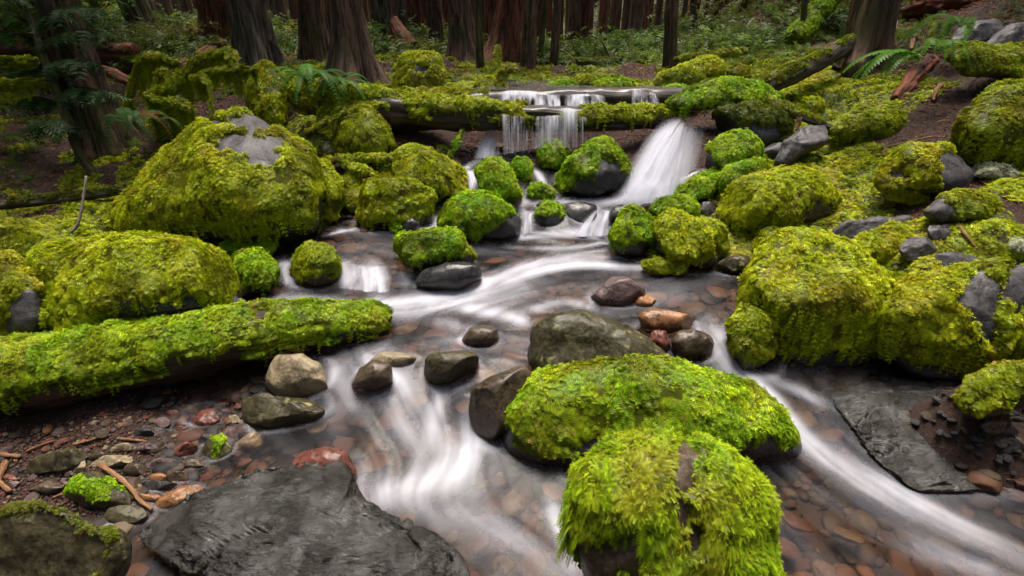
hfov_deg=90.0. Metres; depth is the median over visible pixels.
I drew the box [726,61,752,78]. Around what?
mossy stone
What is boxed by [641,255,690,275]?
mossy stone
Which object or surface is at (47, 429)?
pebble
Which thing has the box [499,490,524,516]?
drowned cobble
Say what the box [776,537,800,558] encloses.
drowned cobble
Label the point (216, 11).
conifer tree
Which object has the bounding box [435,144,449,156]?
mossy stone
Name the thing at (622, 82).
mossy stone
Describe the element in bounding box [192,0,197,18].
distant tree
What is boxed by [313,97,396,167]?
mossy boulder
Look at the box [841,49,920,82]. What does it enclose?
fern
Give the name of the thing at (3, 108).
fern
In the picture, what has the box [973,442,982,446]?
pebble
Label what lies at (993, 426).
stone
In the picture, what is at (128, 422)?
pebble
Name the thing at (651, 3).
slender tree
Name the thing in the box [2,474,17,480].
cobble
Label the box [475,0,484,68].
conifer tree
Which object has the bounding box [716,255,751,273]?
stone
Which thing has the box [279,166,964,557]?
stream water
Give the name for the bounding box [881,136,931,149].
stick
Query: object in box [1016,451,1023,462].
cobble
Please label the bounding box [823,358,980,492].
stone slab
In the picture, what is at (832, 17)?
conifer tree
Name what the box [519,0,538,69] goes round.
conifer tree
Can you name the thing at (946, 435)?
pebble
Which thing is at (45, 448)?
pebble
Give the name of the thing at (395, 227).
mossy stone
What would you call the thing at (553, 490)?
drowned cobble
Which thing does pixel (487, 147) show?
waterfall
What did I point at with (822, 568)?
drowned cobble
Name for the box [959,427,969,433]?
pebble
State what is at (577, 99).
waterfall
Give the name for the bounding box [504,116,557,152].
waterfall
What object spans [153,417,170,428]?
cobble
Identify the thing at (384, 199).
mossy boulder
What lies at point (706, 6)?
slender tree
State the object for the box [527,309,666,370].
boulder
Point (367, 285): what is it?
waterfall
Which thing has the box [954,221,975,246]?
stick
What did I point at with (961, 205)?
mossy boulder
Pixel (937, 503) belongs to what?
drowned cobble
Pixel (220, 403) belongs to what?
cobble
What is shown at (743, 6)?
distant tree
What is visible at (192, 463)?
cobble
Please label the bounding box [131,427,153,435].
cobble
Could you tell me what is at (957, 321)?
mossy boulder
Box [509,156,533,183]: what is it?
mossy stone
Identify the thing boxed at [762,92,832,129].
root
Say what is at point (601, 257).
drowned cobble
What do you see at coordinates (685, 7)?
slender tree
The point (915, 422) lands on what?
pebble
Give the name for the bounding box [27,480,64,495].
cobble
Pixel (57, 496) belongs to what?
stick
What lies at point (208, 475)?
pebble
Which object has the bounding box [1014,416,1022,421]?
pebble
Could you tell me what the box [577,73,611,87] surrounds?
mossy stone
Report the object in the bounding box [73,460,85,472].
cobble
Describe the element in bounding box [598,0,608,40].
distant tree
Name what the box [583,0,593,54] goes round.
distant tree
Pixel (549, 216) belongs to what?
mossy boulder
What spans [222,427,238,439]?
cobble
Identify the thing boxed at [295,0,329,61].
conifer tree
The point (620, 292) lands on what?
stone
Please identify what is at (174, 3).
slender tree
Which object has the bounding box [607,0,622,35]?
slender tree
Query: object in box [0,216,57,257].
mossy boulder
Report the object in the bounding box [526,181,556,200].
mossy stone
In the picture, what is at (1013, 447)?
cobble
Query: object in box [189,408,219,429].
cobble
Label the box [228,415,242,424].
cobble
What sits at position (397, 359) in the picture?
stone
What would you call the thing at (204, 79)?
mossy branch
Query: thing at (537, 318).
drowned cobble
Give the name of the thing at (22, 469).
cobble
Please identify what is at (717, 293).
drowned cobble
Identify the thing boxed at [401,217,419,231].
stone
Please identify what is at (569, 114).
waterfall
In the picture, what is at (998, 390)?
mossy stone
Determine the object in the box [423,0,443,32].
distant tree
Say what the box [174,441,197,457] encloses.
cobble
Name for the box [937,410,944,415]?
pebble
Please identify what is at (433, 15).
conifer tree
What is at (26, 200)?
dead log
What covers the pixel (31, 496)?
pebble
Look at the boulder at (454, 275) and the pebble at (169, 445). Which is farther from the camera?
the boulder at (454, 275)
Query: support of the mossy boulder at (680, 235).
on the ground
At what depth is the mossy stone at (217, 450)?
2.12 m
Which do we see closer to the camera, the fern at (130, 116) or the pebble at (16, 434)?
the pebble at (16, 434)
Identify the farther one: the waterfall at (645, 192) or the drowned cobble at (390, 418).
the waterfall at (645, 192)
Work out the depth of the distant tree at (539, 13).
9.03 m
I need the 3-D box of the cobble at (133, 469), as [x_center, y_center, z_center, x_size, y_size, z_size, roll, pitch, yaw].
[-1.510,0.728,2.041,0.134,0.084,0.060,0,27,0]
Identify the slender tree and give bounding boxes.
[171,0,181,18]
[362,0,370,25]
[559,0,563,39]
[567,0,571,39]
[596,1,599,32]
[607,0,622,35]
[620,0,630,32]
[628,0,644,35]
[648,0,653,32]
[653,0,663,34]
[680,0,688,25]
[703,0,709,19]
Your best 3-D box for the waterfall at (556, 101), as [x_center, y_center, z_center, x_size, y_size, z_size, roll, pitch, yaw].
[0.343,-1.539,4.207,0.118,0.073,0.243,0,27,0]
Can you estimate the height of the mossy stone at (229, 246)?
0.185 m
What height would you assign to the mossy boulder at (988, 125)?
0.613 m
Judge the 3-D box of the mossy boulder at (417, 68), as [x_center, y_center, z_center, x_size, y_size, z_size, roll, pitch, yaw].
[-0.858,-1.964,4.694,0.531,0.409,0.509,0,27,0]
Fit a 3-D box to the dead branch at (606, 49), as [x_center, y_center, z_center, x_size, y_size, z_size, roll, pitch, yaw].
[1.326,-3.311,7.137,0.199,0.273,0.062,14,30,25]
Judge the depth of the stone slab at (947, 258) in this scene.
2.48 m
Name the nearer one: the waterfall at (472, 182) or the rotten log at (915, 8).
the waterfall at (472, 182)
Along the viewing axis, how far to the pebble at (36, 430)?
2.20 m
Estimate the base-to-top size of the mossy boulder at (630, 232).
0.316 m
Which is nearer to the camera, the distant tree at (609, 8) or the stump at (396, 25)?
the stump at (396, 25)
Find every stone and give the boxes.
[62,472,131,510]
[201,433,232,466]
[218,236,278,254]
[241,393,324,428]
[264,353,328,398]
[292,446,356,477]
[341,170,363,189]
[342,182,360,213]
[351,359,392,390]
[370,352,415,366]
[378,163,393,175]
[388,219,402,234]
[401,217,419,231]
[424,350,478,384]
[431,199,444,216]
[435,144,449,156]
[451,243,476,262]
[462,325,498,348]
[474,75,496,90]
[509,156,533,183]
[516,149,529,156]
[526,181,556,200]
[545,78,580,88]
[564,201,596,229]
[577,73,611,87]
[591,75,637,87]
[591,276,645,307]
[608,204,626,221]
[634,294,655,308]
[637,308,694,333]
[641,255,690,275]
[649,330,670,350]
[662,82,687,87]
[671,329,713,358]
[681,168,707,183]
[700,201,713,215]
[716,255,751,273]
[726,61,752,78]
[750,225,782,251]
[762,151,767,160]
[764,142,781,159]
[774,125,829,165]
[800,95,825,113]
[832,215,911,238]
[898,237,936,261]
[927,224,952,240]
[950,359,1023,418]
[980,417,1006,434]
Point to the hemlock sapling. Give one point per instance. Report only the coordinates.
(60, 99)
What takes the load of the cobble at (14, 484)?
on the ground
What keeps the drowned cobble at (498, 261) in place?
on the ground
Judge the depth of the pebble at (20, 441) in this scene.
2.17 m
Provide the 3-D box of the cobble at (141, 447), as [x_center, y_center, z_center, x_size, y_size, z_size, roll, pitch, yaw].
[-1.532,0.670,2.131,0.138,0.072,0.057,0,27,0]
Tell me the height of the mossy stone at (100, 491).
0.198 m
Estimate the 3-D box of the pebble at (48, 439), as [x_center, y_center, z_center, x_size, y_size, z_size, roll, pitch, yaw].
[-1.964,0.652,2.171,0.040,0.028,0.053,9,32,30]
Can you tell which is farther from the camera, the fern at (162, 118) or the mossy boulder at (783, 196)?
the fern at (162, 118)
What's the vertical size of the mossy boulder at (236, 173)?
0.873 m
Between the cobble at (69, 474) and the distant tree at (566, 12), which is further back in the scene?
the distant tree at (566, 12)
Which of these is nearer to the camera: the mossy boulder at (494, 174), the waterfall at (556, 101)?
the mossy boulder at (494, 174)
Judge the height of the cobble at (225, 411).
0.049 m
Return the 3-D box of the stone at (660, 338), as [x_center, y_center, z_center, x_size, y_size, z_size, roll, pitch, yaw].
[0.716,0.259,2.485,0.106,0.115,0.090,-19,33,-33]
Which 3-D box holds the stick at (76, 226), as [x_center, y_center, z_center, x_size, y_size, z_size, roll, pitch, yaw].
[-2.483,-0.474,2.940,0.041,0.305,0.185,16,31,28]
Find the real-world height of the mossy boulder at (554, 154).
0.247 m
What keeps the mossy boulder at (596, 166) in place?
on the ground
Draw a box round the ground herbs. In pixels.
[0,0,1023,250]
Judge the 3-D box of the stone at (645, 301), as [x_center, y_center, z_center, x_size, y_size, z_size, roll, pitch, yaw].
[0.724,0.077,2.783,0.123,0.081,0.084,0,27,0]
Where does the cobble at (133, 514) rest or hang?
on the ground
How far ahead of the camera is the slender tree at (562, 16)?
11.90 m
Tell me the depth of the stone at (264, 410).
2.24 m
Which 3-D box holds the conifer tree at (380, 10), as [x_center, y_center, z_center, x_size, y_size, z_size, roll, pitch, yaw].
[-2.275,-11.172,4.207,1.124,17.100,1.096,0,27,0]
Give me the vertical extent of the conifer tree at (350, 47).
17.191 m
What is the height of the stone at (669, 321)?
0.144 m
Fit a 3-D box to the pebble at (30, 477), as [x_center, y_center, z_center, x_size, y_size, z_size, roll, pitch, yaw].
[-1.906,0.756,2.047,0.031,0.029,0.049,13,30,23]
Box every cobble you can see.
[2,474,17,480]
[7,481,21,488]
[16,467,25,473]
[26,446,91,475]
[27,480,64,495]
[64,470,74,477]
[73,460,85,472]
[90,449,105,460]
[91,455,133,467]
[103,505,148,524]
[111,443,131,452]
[121,462,147,476]
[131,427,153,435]
[131,442,158,452]
[140,493,160,501]
[143,480,177,490]
[149,458,175,467]
[149,473,165,480]
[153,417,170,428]
[154,485,203,511]
[165,409,178,414]
[166,471,187,483]
[174,425,190,433]
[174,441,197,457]
[180,404,196,414]
[182,458,205,468]
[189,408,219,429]
[198,433,213,444]
[215,400,228,407]
[219,408,231,414]
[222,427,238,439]
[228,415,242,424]
[234,431,264,451]
[244,462,268,474]
[306,417,328,432]
[309,347,332,356]
[316,239,335,246]
[331,356,354,366]
[332,437,354,451]
[340,243,365,254]
[360,453,389,473]
[361,342,385,356]
[377,406,404,430]
[392,324,417,335]
[399,511,416,525]
[403,394,428,411]
[423,328,453,340]
[434,430,461,448]
[449,344,466,350]
[455,400,469,413]
[470,369,495,384]
[470,530,490,554]
[483,257,507,264]
[497,351,522,371]
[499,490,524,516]
[521,549,545,575]
[528,315,544,329]
[542,481,563,500]
[560,296,583,309]
[584,254,610,262]
[645,291,667,304]
[678,302,706,316]
[705,285,728,299]
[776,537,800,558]
[781,510,812,532]
[792,410,817,427]
[812,560,837,575]
[815,428,843,443]
[832,526,865,544]
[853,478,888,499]
[888,550,920,575]
[919,495,948,517]
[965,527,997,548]
[1003,436,1020,453]
[1004,425,1018,435]
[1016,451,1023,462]
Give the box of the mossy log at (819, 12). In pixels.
[783,0,841,49]
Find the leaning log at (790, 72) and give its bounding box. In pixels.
[754,33,856,90]
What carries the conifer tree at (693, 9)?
on the ground
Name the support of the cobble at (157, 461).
on the ground
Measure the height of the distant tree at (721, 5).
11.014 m
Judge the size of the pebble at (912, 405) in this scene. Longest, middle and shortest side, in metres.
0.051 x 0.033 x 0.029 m
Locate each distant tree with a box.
[98,0,107,9]
[148,0,158,20]
[152,0,174,18]
[178,0,194,16]
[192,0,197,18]
[268,0,275,17]
[273,0,289,25]
[288,0,297,35]
[368,0,371,24]
[389,0,397,17]
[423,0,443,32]
[441,0,448,29]
[483,0,496,46]
[537,0,542,40]
[546,0,552,36]
[565,0,568,40]
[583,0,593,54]
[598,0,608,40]
[608,0,610,20]
[643,0,648,33]
[686,0,700,30]
[709,0,723,28]
[723,0,737,11]
[738,0,747,13]
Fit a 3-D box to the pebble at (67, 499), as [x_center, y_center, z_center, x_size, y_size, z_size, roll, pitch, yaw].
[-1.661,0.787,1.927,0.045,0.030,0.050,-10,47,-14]
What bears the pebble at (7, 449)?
on the ground
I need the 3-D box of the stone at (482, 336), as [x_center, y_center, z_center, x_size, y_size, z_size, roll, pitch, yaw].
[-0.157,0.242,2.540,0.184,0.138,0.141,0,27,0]
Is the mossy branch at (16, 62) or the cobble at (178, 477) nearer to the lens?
the cobble at (178, 477)
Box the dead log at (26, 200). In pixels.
[0,181,132,209]
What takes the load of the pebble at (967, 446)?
on the ground
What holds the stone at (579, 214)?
on the ground
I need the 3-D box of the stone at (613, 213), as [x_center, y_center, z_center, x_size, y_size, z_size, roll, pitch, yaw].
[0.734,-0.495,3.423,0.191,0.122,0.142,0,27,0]
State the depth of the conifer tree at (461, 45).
6.27 m
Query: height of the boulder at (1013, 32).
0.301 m
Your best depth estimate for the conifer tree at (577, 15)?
9.11 m
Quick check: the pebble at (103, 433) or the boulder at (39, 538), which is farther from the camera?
the pebble at (103, 433)
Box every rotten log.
[0,30,141,66]
[102,65,128,85]
[118,55,183,74]
[146,28,197,35]
[179,34,226,68]
[890,53,939,100]
[898,0,978,19]
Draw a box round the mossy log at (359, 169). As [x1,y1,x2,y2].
[341,159,378,176]
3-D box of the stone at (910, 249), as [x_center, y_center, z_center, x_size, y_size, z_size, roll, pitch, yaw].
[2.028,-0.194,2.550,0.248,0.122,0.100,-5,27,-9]
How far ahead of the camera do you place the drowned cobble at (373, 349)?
2.54 m
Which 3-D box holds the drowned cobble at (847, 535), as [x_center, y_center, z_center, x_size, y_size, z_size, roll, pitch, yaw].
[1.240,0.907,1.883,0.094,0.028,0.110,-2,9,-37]
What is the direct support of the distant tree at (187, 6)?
on the ground
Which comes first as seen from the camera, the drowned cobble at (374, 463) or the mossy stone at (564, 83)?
the drowned cobble at (374, 463)
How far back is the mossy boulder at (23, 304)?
2.25 m
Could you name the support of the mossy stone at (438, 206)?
on the ground
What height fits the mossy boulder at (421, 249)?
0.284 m
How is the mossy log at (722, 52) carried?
on the ground
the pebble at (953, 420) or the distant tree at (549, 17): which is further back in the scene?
the distant tree at (549, 17)
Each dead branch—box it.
[303,107,350,136]
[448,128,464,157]
[600,40,611,57]
[628,32,631,56]
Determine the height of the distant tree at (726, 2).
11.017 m
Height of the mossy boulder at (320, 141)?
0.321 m
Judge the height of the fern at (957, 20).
0.310 m
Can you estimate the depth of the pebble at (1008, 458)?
1.98 m
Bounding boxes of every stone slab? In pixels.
[139,460,469,575]
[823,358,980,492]
[886,251,981,268]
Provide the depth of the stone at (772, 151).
3.65 m
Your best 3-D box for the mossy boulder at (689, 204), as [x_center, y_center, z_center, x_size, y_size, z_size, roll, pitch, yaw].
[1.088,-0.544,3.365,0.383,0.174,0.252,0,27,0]
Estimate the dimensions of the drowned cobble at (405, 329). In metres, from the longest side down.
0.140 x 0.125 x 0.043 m
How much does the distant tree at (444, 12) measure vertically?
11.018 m
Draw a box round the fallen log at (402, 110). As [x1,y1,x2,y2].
[284,72,678,132]
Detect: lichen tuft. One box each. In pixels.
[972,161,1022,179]
[1005,236,1023,252]
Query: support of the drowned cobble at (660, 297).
on the ground
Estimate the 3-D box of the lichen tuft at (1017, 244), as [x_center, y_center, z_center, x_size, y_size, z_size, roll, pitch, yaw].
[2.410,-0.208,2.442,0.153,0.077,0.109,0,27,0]
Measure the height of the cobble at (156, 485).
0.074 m
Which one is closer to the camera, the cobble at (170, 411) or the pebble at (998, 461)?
the pebble at (998, 461)
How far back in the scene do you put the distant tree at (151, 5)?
10.26 m
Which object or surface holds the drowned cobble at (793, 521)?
in the stream water
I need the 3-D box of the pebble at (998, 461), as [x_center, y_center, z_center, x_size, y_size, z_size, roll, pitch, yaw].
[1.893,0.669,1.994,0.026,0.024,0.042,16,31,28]
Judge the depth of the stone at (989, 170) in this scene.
2.80 m
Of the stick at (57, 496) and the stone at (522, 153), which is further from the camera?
the stone at (522, 153)
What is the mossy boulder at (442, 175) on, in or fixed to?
on the ground
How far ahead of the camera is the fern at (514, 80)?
4.74 m
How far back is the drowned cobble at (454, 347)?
2.54 m
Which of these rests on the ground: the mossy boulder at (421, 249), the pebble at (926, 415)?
the pebble at (926, 415)
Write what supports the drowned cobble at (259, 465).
on the ground
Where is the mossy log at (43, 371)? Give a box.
[0,296,392,417]
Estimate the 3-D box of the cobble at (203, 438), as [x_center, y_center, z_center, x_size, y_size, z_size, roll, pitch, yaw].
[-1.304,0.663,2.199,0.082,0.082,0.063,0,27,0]
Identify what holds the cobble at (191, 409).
on the ground
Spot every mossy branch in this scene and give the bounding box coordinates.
[0,54,39,69]
[0,76,52,100]
[122,50,181,130]
[141,89,198,142]
[149,45,247,122]
[150,66,179,92]
[188,63,258,99]
[199,73,216,120]
[493,61,517,90]
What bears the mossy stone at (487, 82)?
on the ground
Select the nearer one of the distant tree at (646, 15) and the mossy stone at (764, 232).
the mossy stone at (764, 232)
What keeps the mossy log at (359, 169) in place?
on the mossy boulder at (384, 199)
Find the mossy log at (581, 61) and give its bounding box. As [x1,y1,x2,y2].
[536,55,650,67]
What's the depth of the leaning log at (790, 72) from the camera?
4.23 m
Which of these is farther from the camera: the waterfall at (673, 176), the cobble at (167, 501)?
the waterfall at (673, 176)
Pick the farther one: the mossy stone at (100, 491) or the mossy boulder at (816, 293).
the mossy boulder at (816, 293)
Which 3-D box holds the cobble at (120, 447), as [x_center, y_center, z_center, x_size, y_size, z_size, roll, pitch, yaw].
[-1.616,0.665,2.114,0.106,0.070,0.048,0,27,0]
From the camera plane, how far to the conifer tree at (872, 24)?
4.41 m
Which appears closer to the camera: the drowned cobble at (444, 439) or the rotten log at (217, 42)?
the drowned cobble at (444, 439)
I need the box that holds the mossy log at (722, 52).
[674,46,747,62]
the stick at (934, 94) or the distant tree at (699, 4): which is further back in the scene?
the distant tree at (699, 4)
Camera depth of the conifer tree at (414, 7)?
8.08 m
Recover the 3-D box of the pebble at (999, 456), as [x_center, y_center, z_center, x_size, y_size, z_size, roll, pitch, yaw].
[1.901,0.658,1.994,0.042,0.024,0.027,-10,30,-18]
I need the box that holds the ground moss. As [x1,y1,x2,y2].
[0,3,1023,361]
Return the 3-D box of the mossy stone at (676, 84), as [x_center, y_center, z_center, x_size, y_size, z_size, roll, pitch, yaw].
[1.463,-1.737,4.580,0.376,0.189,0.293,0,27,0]
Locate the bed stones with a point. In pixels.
(863, 559)
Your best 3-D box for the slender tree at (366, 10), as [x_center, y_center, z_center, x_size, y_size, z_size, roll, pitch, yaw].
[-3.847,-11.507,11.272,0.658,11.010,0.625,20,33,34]
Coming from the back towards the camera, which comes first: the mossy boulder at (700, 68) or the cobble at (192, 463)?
the mossy boulder at (700, 68)
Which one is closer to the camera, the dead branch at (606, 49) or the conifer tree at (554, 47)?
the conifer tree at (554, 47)
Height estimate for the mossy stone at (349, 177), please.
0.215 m
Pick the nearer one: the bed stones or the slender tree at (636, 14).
the bed stones
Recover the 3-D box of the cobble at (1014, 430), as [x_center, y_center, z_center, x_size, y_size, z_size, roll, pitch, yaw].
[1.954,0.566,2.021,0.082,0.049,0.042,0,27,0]
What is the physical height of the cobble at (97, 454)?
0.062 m
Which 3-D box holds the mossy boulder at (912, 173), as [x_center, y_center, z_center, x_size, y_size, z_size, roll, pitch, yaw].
[2.419,-0.655,2.955,0.685,0.378,0.350,-7,28,-13]
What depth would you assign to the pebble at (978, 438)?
2.01 m
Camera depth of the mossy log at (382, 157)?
3.71 m
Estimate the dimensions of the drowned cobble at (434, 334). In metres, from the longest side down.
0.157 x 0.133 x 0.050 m
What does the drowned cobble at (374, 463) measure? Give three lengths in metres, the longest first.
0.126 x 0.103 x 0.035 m
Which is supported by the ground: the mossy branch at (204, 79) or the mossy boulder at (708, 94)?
the mossy boulder at (708, 94)
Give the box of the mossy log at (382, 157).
[322,151,393,168]
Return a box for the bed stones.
[85,143,1023,575]
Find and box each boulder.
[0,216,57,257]
[0,248,49,336]
[0,499,131,575]
[25,229,241,331]
[107,105,329,243]
[232,246,282,297]
[288,240,341,287]
[299,130,337,164]
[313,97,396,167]
[318,157,345,221]
[355,171,437,230]
[390,49,446,88]
[391,142,469,202]
[392,226,467,270]
[415,261,481,290]
[436,188,521,244]
[468,365,531,440]
[473,155,523,202]
[498,352,802,476]
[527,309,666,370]
[534,198,566,231]
[536,137,569,169]
[553,135,634,198]
[553,424,788,575]
[607,202,656,255]
[648,192,700,217]
[650,206,730,271]
[654,54,727,87]
[664,75,783,120]
[673,166,720,200]
[704,127,763,169]
[710,99,795,146]
[715,156,772,196]
[715,164,842,234]
[723,301,781,373]
[735,225,895,366]
[828,105,910,148]
[852,218,914,264]
[873,140,975,205]
[873,253,1023,380]
[922,188,1004,223]
[944,39,1023,79]
[948,19,1003,47]
[948,77,1023,170]
[987,22,1023,44]
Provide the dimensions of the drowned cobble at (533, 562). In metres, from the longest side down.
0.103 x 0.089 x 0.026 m
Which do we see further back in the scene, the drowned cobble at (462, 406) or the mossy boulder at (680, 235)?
the mossy boulder at (680, 235)
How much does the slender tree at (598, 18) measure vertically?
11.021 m
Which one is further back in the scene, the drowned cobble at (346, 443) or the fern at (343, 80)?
the fern at (343, 80)
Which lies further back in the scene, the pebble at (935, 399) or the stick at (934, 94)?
the stick at (934, 94)
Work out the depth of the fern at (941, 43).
3.45 m
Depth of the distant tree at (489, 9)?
7.49 m
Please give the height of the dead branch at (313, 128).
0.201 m
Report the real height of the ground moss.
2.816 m
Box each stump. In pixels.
[245,58,288,124]
[387,16,418,50]
[487,44,502,74]
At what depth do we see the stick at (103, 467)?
1.95 m
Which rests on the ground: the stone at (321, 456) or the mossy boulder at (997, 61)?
the mossy boulder at (997, 61)
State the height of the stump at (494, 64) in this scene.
0.419 m
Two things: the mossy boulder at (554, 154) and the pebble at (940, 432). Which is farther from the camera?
the mossy boulder at (554, 154)
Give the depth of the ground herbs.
4.59 m
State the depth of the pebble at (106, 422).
2.18 m
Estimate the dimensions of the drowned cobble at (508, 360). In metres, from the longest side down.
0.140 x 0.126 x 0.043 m
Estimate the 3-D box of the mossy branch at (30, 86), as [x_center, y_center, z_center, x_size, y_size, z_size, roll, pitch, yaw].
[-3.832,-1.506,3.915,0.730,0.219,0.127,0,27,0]
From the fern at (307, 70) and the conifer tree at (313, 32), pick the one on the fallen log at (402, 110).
the fern at (307, 70)
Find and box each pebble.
[0,446,13,452]
[8,431,22,438]
[13,439,23,444]
[23,491,40,501]
[27,474,39,481]
[31,427,41,433]
[40,437,54,446]
[41,445,49,451]
[42,424,53,434]
[51,427,64,436]
[54,437,69,448]
[64,496,73,503]
[95,428,110,438]
[101,419,112,426]
[123,419,133,425]
[165,401,174,406]
[165,443,174,448]
[197,405,205,410]
[203,472,212,479]
[235,450,242,456]
[906,406,912,412]
[907,403,916,407]
[911,419,920,426]
[921,411,930,419]
[931,396,942,403]
[936,429,944,435]
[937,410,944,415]
[943,433,951,437]
[946,418,957,422]
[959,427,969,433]
[963,442,974,449]
[969,434,984,442]
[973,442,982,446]
[994,439,1007,448]
[994,457,1002,463]
[995,454,1003,459]
[1002,453,1013,463]
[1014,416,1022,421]
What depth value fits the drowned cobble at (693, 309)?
2.80 m
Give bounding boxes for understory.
[0,0,850,68]
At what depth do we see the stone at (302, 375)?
2.29 m
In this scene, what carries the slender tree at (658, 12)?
on the ground
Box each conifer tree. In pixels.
[35,0,141,164]
[119,0,155,31]
[196,0,230,45]
[226,0,288,80]
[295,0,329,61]
[324,0,391,84]
[369,0,391,48]
[397,0,406,27]
[405,0,426,38]
[424,0,444,52]
[444,0,475,61]
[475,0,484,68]
[482,0,483,27]
[483,0,523,64]
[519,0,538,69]
[537,0,548,57]
[549,0,561,65]
[571,0,583,48]
[662,0,678,68]
[690,0,697,34]
[713,0,719,17]
[800,0,807,46]
[818,7,836,34]
[832,0,901,78]
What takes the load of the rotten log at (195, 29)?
on the ground
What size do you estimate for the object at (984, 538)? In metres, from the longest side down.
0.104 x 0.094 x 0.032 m
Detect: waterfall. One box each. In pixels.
[354,267,384,291]
[468,171,477,189]
[478,131,494,158]
[503,90,542,104]
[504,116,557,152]
[524,213,531,233]
[548,95,559,105]
[563,108,575,131]
[568,94,598,105]
[576,211,608,236]
[627,183,657,200]
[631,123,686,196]
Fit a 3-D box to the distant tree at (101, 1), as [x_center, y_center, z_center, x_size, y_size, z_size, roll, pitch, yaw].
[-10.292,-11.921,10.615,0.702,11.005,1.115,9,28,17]
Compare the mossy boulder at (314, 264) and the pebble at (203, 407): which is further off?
the mossy boulder at (314, 264)
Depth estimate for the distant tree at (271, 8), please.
12.49 m
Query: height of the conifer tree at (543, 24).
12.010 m
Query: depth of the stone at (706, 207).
3.31 m
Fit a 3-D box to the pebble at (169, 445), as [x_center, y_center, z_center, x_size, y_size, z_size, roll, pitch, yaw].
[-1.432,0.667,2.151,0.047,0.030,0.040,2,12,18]
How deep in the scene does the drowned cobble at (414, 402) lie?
2.30 m
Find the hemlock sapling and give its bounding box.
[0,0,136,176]
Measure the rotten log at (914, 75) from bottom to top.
0.348 m
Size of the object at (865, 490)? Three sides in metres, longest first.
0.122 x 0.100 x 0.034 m
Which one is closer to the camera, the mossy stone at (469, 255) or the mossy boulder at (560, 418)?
the mossy boulder at (560, 418)
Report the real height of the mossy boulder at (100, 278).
0.557 m
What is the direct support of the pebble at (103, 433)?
on the ground
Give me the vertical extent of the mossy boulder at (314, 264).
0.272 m
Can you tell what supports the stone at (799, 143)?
on the ground
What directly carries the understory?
on the ground
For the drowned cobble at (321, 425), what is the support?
on the ground
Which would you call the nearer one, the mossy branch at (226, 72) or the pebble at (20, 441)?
the pebble at (20, 441)
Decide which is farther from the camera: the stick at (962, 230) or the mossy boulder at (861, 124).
the mossy boulder at (861, 124)
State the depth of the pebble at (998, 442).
1.99 m
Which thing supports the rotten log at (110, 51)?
on the ground
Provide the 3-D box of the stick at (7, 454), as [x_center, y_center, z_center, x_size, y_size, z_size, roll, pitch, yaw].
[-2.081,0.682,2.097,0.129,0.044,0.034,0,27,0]
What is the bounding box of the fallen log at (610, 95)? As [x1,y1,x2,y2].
[468,87,683,105]
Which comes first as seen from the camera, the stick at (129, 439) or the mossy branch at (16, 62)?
the stick at (129, 439)
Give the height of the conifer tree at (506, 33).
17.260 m
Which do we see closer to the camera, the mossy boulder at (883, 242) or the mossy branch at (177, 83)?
the mossy boulder at (883, 242)
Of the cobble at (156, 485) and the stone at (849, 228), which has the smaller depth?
the cobble at (156, 485)
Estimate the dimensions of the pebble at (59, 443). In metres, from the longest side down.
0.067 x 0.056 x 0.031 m
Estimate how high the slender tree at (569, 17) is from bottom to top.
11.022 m
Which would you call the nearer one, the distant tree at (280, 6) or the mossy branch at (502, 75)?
the mossy branch at (502, 75)
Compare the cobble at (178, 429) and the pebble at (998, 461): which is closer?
the pebble at (998, 461)
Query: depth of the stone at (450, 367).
2.28 m
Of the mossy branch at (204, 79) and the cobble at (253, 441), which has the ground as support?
the cobble at (253, 441)
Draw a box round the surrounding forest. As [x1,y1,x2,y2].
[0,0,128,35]
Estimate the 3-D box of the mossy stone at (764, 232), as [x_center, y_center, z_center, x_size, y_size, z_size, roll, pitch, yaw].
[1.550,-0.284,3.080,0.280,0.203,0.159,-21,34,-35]
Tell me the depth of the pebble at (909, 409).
2.24 m
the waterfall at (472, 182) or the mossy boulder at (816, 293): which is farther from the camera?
the waterfall at (472, 182)
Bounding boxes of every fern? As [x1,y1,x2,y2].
[0,104,28,117]
[94,107,181,153]
[126,115,183,134]
[257,64,353,105]
[307,71,376,103]
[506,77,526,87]
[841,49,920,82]
[896,13,976,51]
[902,38,971,66]
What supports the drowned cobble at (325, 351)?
on the ground
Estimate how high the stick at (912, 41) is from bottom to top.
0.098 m
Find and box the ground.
[0,0,1023,575]
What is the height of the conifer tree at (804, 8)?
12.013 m
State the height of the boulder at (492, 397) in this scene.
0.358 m
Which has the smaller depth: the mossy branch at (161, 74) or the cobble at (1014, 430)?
the cobble at (1014, 430)
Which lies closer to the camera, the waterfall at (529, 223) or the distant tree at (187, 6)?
the waterfall at (529, 223)
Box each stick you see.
[0,452,21,457]
[0,460,12,492]
[26,440,54,451]
[52,493,63,498]
[69,176,86,233]
[72,437,96,445]
[96,462,152,511]
[119,437,147,441]
[795,117,801,130]
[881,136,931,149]
[910,38,914,50]
[931,82,944,101]
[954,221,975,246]
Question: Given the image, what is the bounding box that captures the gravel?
[0,378,259,547]
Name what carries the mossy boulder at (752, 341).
on the ground
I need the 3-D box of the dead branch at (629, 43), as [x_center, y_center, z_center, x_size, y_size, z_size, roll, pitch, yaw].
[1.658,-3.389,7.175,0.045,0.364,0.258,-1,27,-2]
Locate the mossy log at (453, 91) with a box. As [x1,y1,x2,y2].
[346,82,490,95]
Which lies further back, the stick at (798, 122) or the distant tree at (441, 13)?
the distant tree at (441, 13)
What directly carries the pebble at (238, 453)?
on the ground

